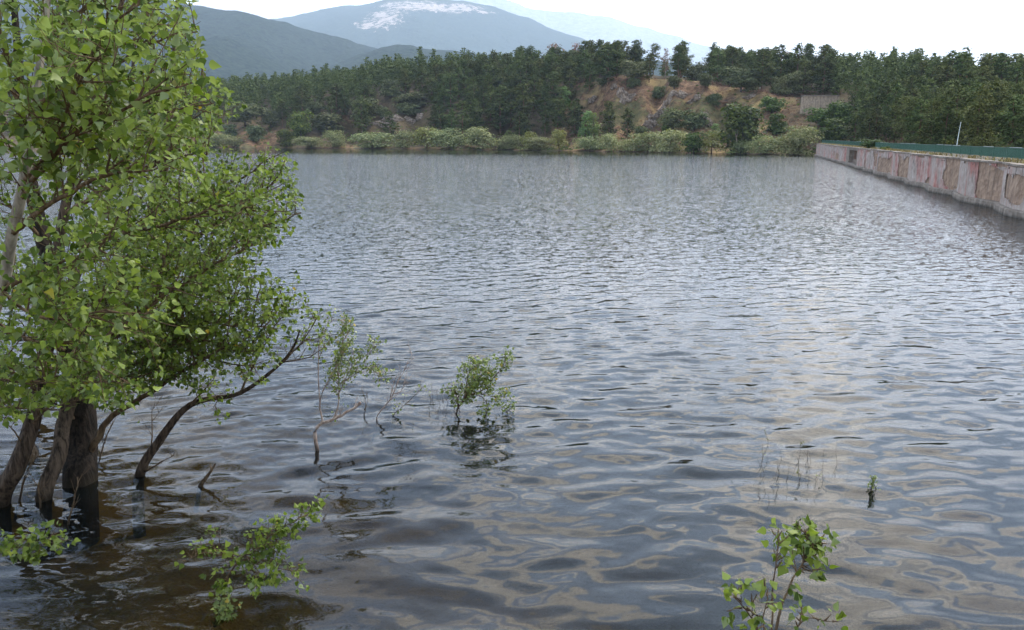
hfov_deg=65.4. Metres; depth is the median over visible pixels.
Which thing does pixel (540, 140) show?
willow shrub
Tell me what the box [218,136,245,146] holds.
willow shrub
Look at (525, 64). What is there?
pine tree
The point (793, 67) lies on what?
pine tree
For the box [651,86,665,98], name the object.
holm oak
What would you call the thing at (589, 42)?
pine tree
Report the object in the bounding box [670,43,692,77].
pine tree
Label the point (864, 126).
pine tree
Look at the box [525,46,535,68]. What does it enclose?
pine tree
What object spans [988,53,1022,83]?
pine tree
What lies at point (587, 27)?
mountain
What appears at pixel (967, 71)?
pine tree
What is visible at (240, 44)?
mountain forested
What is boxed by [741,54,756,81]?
pine tree
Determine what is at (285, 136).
bush
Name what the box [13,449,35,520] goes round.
bare stick
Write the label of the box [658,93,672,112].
rock outcrop
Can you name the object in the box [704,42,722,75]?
pine tree
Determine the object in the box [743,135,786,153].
willow shrub
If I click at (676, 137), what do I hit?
willow shrub
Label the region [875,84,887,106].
pine tree
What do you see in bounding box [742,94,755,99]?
rock outcrop
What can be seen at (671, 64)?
pine tree
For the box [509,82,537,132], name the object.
pine tree
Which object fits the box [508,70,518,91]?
pine tree
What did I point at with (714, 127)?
young poplar
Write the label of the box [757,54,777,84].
pine tree
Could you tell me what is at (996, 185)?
dam wall
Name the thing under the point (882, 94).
pine tree
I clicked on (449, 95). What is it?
pine tree
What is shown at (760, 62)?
pine tree
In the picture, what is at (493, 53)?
pine tree
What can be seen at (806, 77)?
pine tree
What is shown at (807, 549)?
leafy shoot
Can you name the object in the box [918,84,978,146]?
pine tree
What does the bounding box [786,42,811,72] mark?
pine tree
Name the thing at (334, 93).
pine tree
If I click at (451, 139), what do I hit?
willow shrub
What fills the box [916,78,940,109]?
pine tree
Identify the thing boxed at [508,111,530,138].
pine tree
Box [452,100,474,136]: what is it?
pine tree
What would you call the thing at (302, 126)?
broadleaf tree
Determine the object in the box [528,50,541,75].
pine tree
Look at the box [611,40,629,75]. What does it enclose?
pine tree
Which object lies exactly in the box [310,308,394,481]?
poplar sapling
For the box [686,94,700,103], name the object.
rock outcrop
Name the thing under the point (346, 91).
pine tree
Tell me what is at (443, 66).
pine tree
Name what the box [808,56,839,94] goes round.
pine tree
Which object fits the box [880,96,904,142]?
pine tree
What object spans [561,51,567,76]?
pine tree
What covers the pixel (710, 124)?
rock outcrop
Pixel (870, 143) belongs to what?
bush
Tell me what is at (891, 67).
pine wood
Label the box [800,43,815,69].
pine tree
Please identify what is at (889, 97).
pine tree
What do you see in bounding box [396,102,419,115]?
holm oak
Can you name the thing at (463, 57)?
pine tree
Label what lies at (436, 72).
pine tree
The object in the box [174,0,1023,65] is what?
sky
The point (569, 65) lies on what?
pine tree
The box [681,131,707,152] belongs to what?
bush
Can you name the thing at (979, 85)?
pine tree
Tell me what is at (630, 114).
pine tree
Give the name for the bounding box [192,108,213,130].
holm oak
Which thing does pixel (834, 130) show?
bush
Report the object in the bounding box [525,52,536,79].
pine tree
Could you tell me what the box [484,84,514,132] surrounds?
pine tree
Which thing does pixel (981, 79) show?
pine tree
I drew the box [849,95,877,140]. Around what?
pine tree
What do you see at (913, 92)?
pine tree
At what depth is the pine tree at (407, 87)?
414.97 m
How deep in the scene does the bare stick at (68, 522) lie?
10.53 m
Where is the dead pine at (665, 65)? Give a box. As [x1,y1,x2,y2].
[660,48,670,75]
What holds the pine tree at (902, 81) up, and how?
on the ground at (604, 475)
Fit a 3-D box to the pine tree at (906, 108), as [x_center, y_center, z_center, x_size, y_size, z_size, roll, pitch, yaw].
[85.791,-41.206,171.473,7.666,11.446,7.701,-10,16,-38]
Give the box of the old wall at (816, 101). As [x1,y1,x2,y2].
[800,95,839,114]
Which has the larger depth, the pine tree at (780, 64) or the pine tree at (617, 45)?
the pine tree at (617, 45)
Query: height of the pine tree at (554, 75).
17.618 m
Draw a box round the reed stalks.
[425,384,460,432]
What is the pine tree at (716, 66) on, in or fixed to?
on the ground at (604, 475)
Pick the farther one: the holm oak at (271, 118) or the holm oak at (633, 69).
the holm oak at (271, 118)
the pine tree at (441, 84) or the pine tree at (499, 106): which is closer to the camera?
the pine tree at (499, 106)
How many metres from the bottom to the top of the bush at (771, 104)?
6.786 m
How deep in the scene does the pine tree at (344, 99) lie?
409.62 m
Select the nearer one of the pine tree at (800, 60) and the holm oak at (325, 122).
the pine tree at (800, 60)
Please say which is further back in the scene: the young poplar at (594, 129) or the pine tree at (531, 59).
the pine tree at (531, 59)
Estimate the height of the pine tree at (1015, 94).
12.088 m
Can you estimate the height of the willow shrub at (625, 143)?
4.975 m
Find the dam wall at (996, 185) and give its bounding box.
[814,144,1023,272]
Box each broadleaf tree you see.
[285,109,313,137]
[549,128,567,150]
[763,113,789,134]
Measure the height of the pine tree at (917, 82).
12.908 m
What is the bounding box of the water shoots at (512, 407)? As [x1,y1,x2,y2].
[497,400,516,428]
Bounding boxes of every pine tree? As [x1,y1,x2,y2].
[274,101,287,126]
[290,88,310,111]
[292,83,312,109]
[323,96,337,114]
[325,82,347,109]
[336,89,350,116]
[337,97,351,121]
[350,95,375,133]
[353,79,375,99]
[362,86,375,103]
[363,83,376,96]
[379,110,401,138]
[398,67,413,92]
[399,70,411,94]
[413,67,429,90]
[422,75,436,99]
[425,105,440,127]
[426,63,442,93]
[431,107,449,132]
[434,74,451,103]
[435,76,447,100]
[437,64,445,91]
[438,72,459,111]
[442,107,457,135]
[450,67,467,98]
[451,64,466,94]
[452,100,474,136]
[457,54,477,73]
[459,59,469,87]
[460,49,475,67]
[463,60,479,79]
[464,103,488,133]
[467,98,486,127]
[473,53,486,82]
[475,55,489,80]
[483,85,496,121]
[484,61,498,86]
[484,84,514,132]
[487,51,501,67]
[491,95,506,127]
[493,76,506,94]
[501,53,512,72]
[501,81,511,100]
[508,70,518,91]
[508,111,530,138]
[509,51,526,79]
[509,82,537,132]
[511,46,528,64]
[516,55,535,87]
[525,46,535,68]
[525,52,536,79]
[525,75,539,108]
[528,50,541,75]
[529,57,547,82]
[538,50,562,83]
[539,105,550,132]
[540,70,569,106]
[547,47,560,68]
[547,62,563,82]
[547,97,567,129]
[548,82,565,113]
[553,46,567,69]
[560,61,574,87]
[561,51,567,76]
[562,53,580,72]
[562,55,577,85]
[562,100,584,136]
[563,69,578,98]
[563,98,583,131]
[565,50,579,68]
[575,50,594,82]
[576,40,591,76]
[578,39,597,74]
[579,61,597,90]
[582,47,599,80]
[588,39,611,76]
[590,44,622,85]
[596,41,616,73]
[599,101,619,135]
[610,40,624,78]
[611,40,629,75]
[619,107,635,138]
[621,40,635,64]
[627,39,648,62]
[628,45,646,62]
[643,43,661,74]
[644,52,656,82]
[669,44,691,76]
[669,45,687,75]
[670,40,694,77]
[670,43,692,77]
[703,46,727,83]
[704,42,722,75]
[706,48,723,74]
[720,46,741,68]
[724,46,742,68]
[734,46,748,68]
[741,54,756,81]
[749,47,780,90]
[749,48,764,64]
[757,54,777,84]
[763,57,778,85]
[767,44,795,81]
[770,45,786,68]
[782,52,793,72]
[783,56,802,75]
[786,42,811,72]
[797,61,815,94]
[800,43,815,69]
[802,43,815,83]
[807,55,818,86]
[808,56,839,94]
[811,44,831,78]
[818,53,843,88]
[819,48,838,81]
[840,72,869,111]
[840,97,864,141]
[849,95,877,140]
[851,88,868,125]
[857,106,881,140]
[860,90,882,130]
[860,106,885,141]
[872,84,904,136]
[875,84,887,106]
[875,94,894,140]
[880,82,905,118]
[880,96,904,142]
[880,103,891,142]
[883,78,909,102]
[883,108,894,142]
[890,96,913,140]
[890,97,918,142]
[896,87,922,98]
[896,99,934,144]
[902,67,919,94]
[902,87,937,142]
[905,74,936,98]
[907,100,950,144]
[913,67,938,92]
[913,75,932,99]
[915,61,943,83]
[916,60,929,76]
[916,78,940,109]
[916,97,965,145]
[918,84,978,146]
[919,88,971,144]
[924,64,946,94]
[932,79,959,114]
[934,65,959,93]
[937,50,958,84]
[941,52,976,85]
[943,83,1008,147]
[947,57,984,90]
[950,78,1018,145]
[961,77,972,92]
[963,80,978,120]
[963,81,994,144]
[965,75,985,92]
[969,65,993,84]
[971,53,998,83]
[972,80,1009,145]
[987,79,1013,112]
[987,94,1023,148]
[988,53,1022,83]
[989,79,1023,144]
[992,56,1016,81]
[1000,53,1023,80]
[1003,83,1023,134]
[1006,57,1023,81]
[1007,65,1023,91]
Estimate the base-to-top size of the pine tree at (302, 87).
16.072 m
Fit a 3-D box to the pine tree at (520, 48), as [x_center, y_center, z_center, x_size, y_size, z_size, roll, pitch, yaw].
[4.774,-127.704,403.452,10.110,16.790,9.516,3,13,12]
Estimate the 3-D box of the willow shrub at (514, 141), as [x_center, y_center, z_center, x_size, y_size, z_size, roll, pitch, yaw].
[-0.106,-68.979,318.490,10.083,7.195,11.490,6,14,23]
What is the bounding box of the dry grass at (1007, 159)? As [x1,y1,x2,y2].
[820,143,1023,163]
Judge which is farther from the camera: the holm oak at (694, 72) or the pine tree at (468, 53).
the pine tree at (468, 53)
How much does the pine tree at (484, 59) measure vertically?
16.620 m
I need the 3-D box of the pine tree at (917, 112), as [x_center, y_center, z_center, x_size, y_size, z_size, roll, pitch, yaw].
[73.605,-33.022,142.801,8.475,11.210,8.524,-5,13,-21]
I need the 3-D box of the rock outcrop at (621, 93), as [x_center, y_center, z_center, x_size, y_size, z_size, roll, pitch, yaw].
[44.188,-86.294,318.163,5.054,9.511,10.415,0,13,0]
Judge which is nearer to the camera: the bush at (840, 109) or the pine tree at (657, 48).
the bush at (840, 109)
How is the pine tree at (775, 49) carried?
on the ground at (604, 475)
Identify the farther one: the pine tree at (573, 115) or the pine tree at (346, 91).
the pine tree at (346, 91)
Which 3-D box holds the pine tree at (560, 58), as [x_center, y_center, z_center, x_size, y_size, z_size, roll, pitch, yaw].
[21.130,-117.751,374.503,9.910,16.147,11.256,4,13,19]
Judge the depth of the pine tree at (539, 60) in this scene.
366.93 m
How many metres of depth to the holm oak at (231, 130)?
400.09 m
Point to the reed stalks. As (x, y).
(444, 410)
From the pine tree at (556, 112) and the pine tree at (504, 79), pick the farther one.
the pine tree at (504, 79)
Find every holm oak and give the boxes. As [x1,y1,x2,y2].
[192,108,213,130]
[220,124,237,137]
[224,102,265,126]
[244,124,266,142]
[259,106,281,127]
[304,100,325,114]
[308,112,344,131]
[349,97,381,120]
[376,105,388,117]
[377,78,404,97]
[391,91,430,107]
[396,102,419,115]
[595,78,606,86]
[618,59,651,77]
[626,77,640,87]
[633,125,650,135]
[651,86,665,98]
[658,107,685,129]
[667,75,681,88]
[679,109,709,130]
[682,61,708,80]
[697,73,714,87]
[705,92,723,105]
[717,64,770,91]
[769,76,790,94]
[779,70,806,94]
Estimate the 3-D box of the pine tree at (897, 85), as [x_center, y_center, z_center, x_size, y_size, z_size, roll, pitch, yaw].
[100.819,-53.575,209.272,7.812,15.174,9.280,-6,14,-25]
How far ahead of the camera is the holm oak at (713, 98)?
293.64 m
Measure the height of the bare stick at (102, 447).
1.083 m
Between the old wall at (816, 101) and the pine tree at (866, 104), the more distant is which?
the old wall at (816, 101)
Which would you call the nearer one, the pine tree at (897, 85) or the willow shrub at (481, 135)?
the pine tree at (897, 85)
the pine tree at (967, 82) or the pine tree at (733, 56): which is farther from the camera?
the pine tree at (733, 56)
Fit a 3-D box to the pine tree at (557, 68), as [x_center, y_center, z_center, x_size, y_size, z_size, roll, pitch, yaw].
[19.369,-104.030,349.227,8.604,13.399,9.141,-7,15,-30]
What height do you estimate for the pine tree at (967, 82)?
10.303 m
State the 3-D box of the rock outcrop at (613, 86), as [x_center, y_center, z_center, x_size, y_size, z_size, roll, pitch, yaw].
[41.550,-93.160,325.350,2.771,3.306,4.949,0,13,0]
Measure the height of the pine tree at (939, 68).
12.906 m
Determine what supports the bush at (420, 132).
on the ground at (604, 475)
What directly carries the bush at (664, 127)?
on the ground at (604, 475)
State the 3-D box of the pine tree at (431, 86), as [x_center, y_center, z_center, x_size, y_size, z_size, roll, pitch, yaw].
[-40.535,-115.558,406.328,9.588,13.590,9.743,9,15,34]
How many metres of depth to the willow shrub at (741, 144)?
243.12 m
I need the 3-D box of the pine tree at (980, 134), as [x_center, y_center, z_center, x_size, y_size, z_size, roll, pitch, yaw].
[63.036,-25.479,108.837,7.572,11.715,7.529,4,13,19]
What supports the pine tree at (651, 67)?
on the ground at (604, 475)
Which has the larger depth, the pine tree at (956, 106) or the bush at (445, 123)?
the bush at (445, 123)
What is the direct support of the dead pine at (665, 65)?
on the ground at (604, 475)
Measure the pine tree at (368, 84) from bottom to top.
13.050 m
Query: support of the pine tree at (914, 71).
on the ground at (604, 475)
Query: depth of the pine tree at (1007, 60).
220.03 m
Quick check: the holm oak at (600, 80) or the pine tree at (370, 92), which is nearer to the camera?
the holm oak at (600, 80)
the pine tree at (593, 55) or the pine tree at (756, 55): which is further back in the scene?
the pine tree at (593, 55)
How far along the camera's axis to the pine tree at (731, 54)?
322.00 m
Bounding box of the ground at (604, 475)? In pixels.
[0,73,1023,629]
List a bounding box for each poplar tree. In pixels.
[0,0,221,428]
[0,0,286,550]
[0,0,299,562]
[0,10,288,521]
[34,0,304,560]
[717,100,765,153]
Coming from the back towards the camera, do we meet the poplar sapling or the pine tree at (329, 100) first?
the pine tree at (329, 100)
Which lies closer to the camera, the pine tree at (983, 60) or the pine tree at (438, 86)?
the pine tree at (983, 60)
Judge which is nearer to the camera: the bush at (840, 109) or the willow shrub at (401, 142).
the bush at (840, 109)
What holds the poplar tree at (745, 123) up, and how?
on the ground at (604, 475)
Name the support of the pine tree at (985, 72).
on the ground at (604, 475)
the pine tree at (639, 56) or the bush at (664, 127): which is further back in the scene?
the pine tree at (639, 56)
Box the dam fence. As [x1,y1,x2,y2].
[822,140,1023,158]
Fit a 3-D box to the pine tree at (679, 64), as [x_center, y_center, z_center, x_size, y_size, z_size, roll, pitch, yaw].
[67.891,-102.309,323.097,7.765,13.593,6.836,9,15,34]
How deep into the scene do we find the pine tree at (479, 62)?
402.49 m
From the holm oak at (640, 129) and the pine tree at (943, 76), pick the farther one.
the holm oak at (640, 129)
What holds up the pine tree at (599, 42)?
on the ground at (604, 475)
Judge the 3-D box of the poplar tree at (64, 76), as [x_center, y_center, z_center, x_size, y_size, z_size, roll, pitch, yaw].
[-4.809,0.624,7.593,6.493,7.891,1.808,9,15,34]
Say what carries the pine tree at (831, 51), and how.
on the ground at (604, 475)
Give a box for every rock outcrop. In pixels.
[371,114,403,127]
[404,113,423,123]
[587,95,596,103]
[610,83,616,90]
[616,87,627,104]
[625,93,635,101]
[643,113,657,128]
[654,101,666,118]
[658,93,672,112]
[670,90,687,98]
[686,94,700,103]
[703,111,712,126]
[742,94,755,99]
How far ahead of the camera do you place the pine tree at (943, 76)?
216.09 m
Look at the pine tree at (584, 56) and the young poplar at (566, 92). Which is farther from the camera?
the pine tree at (584, 56)
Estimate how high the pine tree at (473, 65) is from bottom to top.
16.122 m
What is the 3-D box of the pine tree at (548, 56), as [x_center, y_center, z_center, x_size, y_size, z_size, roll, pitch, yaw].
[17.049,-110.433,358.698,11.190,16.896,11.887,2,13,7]
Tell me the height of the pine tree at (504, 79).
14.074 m
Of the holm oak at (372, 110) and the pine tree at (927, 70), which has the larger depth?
the holm oak at (372, 110)
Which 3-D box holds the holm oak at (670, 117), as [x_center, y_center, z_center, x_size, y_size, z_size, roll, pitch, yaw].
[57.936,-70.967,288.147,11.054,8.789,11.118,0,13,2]
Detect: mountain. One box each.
[271,0,655,60]
[454,0,711,64]
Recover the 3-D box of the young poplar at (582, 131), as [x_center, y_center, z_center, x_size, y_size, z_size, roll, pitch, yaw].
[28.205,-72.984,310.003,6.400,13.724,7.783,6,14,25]
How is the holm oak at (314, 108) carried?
on the ground at (604, 475)
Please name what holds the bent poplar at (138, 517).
on the ground at (604, 475)
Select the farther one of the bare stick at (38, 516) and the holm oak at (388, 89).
the holm oak at (388, 89)
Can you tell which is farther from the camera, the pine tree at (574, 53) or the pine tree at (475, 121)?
the pine tree at (574, 53)
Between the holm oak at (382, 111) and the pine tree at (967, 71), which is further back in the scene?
the holm oak at (382, 111)
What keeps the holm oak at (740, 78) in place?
on the ground at (604, 475)
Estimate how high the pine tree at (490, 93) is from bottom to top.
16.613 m
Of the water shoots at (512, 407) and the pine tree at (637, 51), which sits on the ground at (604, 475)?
the pine tree at (637, 51)
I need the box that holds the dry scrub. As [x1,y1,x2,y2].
[575,75,819,147]
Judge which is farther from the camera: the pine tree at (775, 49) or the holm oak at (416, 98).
the holm oak at (416, 98)
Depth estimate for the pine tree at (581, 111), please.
322.26 m
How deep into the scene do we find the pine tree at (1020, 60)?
216.61 m
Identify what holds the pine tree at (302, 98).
on the ground at (604, 475)
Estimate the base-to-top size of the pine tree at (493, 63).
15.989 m
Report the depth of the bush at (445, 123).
362.73 m
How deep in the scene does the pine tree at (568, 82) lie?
345.47 m
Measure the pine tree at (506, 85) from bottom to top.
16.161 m
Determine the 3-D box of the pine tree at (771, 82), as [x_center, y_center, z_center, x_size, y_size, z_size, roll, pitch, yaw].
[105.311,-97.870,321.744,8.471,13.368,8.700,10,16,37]
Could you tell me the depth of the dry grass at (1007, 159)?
78.27 m
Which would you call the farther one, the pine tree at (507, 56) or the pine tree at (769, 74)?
the pine tree at (507, 56)
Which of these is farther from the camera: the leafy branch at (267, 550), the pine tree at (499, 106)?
the pine tree at (499, 106)
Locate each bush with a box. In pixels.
[275,129,294,146]
[408,126,437,147]
[440,345,514,440]
[441,114,454,129]
[519,131,540,147]
[661,125,671,133]
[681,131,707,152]
[700,130,726,152]
[758,96,788,113]
[803,106,833,126]
[815,118,849,140]
[825,100,853,131]
[858,139,885,147]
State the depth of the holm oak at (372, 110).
399.74 m
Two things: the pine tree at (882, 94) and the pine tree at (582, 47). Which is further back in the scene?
the pine tree at (582, 47)
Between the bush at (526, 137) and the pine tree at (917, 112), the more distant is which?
the bush at (526, 137)
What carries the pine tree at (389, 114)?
on the ground at (604, 475)
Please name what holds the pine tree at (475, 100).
on the ground at (604, 475)
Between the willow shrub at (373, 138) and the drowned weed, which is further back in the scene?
the willow shrub at (373, 138)
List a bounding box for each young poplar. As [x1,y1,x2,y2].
[501,130,513,139]
[561,86,571,113]
[578,110,592,138]
[586,112,601,140]
[706,124,720,138]
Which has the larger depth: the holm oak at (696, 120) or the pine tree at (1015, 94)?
the holm oak at (696, 120)
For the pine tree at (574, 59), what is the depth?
363.78 m
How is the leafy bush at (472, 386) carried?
in the water
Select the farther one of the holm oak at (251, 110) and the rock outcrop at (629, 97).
the holm oak at (251, 110)
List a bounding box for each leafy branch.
[0,519,80,565]
[174,494,329,626]
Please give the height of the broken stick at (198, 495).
0.742 m
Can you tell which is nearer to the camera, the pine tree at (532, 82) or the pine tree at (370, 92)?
the pine tree at (532, 82)
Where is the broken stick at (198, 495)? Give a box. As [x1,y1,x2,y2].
[193,463,215,512]
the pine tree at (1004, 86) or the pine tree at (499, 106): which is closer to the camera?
the pine tree at (1004, 86)
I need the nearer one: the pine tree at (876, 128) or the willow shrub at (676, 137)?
the pine tree at (876, 128)
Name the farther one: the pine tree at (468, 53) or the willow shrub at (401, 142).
the pine tree at (468, 53)
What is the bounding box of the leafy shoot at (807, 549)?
[721,514,847,629]
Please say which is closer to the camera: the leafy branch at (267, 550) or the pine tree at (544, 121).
the leafy branch at (267, 550)
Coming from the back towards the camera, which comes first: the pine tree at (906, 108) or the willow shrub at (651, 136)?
the willow shrub at (651, 136)
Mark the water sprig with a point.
(873, 478)
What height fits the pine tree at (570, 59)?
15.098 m
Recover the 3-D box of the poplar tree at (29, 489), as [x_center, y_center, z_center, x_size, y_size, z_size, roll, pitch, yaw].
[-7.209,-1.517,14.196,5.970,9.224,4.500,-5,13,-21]
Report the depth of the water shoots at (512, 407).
14.76 m
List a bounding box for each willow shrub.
[199,133,233,146]
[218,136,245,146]
[290,136,330,146]
[322,130,347,146]
[347,131,393,147]
[389,129,417,147]
[424,127,466,147]
[461,126,501,148]
[496,142,510,149]
[499,134,521,149]
[519,136,557,149]
[572,136,608,149]
[597,132,622,150]
[616,139,632,151]
[624,131,672,151]
[649,128,691,152]
[724,139,753,153]
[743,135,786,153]
[773,125,823,154]
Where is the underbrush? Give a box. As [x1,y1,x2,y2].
[844,129,1008,146]
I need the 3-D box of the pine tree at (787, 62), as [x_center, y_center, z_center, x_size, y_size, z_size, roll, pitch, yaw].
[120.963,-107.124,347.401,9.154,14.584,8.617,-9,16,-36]
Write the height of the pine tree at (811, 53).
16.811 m
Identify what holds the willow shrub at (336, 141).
on the ground at (604, 475)
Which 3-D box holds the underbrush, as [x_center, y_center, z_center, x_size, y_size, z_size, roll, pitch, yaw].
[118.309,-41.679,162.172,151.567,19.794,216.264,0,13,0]
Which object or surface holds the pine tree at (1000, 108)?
on the ground at (604, 475)
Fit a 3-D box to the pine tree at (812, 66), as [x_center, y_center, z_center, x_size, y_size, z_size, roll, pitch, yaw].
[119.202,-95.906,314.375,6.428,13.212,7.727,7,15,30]
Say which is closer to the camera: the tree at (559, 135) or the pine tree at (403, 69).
the tree at (559, 135)
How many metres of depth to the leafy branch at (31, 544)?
8.47 m
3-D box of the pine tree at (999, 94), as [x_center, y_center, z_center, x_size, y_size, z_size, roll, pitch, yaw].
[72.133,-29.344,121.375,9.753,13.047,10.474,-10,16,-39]
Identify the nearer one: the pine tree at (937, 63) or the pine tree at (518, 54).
the pine tree at (937, 63)
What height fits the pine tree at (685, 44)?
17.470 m
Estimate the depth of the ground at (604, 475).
17.60 m
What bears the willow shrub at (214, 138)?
on the ground at (604, 475)
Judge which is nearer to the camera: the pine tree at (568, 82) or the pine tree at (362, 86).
the pine tree at (568, 82)
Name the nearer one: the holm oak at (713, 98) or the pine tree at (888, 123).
the pine tree at (888, 123)
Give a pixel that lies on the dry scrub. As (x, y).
(763, 90)
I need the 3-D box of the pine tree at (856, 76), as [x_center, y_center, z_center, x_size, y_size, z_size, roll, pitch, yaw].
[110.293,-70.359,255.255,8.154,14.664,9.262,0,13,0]
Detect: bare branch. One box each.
[359,388,367,435]
[371,342,414,442]
[387,381,425,436]
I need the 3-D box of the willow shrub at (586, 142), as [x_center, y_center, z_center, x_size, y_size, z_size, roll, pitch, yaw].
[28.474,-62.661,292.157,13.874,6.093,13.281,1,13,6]
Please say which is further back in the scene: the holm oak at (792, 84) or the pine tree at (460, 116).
the pine tree at (460, 116)
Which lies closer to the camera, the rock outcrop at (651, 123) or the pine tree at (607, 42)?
the rock outcrop at (651, 123)
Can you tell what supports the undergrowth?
on the ground at (604, 475)
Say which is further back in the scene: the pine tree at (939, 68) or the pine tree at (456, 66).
the pine tree at (456, 66)
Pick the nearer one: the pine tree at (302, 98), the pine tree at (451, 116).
the pine tree at (451, 116)
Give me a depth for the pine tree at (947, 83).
190.39 m
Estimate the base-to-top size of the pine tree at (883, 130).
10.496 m
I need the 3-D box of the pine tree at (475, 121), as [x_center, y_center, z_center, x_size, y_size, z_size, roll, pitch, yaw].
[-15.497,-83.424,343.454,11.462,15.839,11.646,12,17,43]
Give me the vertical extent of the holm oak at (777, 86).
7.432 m
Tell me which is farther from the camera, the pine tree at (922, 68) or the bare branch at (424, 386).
the pine tree at (922, 68)
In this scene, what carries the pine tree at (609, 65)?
on the ground at (604, 475)
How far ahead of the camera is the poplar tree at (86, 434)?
11.58 m
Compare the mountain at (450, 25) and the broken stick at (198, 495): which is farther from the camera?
the mountain at (450, 25)
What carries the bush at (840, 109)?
on the ground at (604, 475)
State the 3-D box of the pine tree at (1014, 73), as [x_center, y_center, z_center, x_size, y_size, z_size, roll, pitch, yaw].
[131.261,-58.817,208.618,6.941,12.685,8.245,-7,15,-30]
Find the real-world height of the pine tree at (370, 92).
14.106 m
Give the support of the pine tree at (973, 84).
on the ground at (604, 475)
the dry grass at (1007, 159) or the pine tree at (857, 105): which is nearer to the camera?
the dry grass at (1007, 159)
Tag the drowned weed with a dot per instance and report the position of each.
(225, 609)
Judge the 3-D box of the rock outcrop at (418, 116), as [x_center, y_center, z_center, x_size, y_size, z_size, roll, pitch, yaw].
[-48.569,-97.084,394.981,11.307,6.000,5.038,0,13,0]
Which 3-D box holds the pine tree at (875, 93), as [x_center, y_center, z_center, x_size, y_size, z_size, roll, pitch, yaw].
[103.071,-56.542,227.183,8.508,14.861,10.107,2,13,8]
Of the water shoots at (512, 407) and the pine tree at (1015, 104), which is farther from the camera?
the pine tree at (1015, 104)
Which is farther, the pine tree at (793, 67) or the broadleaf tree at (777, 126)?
the pine tree at (793, 67)
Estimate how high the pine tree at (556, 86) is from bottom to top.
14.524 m
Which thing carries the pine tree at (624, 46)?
on the ground at (604, 475)
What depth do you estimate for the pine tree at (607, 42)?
352.54 m
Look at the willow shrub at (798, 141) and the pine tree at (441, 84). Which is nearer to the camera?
the willow shrub at (798, 141)
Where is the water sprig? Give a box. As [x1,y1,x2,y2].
[861,475,880,508]
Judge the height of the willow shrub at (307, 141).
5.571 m
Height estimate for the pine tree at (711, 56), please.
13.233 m
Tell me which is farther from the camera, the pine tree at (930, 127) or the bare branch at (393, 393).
the pine tree at (930, 127)
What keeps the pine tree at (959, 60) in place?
on the ground at (604, 475)
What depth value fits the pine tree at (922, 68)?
249.19 m
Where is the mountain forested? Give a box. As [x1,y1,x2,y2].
[0,0,843,97]
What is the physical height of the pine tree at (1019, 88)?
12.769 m
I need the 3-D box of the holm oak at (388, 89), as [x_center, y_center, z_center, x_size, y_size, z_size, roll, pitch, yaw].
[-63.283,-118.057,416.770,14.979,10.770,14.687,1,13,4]
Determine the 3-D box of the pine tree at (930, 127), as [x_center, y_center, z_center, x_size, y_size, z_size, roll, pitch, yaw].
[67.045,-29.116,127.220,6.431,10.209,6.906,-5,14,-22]
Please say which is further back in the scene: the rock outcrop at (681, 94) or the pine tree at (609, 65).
the pine tree at (609, 65)
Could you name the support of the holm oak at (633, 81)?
on the ground at (604, 475)
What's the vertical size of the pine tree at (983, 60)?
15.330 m
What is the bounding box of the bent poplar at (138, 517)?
[132,270,346,537]
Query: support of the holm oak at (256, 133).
on the ground at (604, 475)
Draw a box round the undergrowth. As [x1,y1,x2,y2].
[203,73,873,153]
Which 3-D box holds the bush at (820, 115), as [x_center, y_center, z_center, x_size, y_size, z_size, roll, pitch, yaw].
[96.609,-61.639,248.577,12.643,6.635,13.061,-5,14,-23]
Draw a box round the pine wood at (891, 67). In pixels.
[1,46,1023,143]
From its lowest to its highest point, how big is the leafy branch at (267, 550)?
1.569 m
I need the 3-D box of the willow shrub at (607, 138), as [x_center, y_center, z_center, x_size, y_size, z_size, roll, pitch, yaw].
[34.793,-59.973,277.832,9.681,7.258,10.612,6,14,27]
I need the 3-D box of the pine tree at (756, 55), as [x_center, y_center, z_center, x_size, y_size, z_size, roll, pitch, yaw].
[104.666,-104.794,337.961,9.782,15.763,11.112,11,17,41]
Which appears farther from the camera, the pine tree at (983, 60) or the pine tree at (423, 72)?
the pine tree at (423, 72)
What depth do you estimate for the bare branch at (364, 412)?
14.67 m
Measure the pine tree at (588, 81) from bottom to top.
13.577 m
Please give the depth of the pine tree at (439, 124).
358.70 m
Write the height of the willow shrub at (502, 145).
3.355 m
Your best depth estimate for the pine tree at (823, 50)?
309.04 m
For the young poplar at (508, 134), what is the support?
on the ground at (604, 475)
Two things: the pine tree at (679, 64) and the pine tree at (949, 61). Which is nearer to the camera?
the pine tree at (949, 61)
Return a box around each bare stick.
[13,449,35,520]
[25,470,48,529]
[62,470,87,545]
[98,416,116,467]
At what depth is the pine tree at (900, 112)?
179.35 m
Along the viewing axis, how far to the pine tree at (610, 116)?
296.55 m
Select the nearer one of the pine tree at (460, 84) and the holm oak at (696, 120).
the holm oak at (696, 120)
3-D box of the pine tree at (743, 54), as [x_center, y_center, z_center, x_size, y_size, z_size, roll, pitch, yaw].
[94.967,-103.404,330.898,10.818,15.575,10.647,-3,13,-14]
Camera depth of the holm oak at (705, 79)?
300.88 m
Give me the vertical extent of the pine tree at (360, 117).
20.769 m
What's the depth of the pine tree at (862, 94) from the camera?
240.69 m
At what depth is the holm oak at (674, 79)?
307.01 m
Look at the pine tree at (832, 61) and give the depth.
292.23 m
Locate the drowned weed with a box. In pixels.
[210,588,242,629]

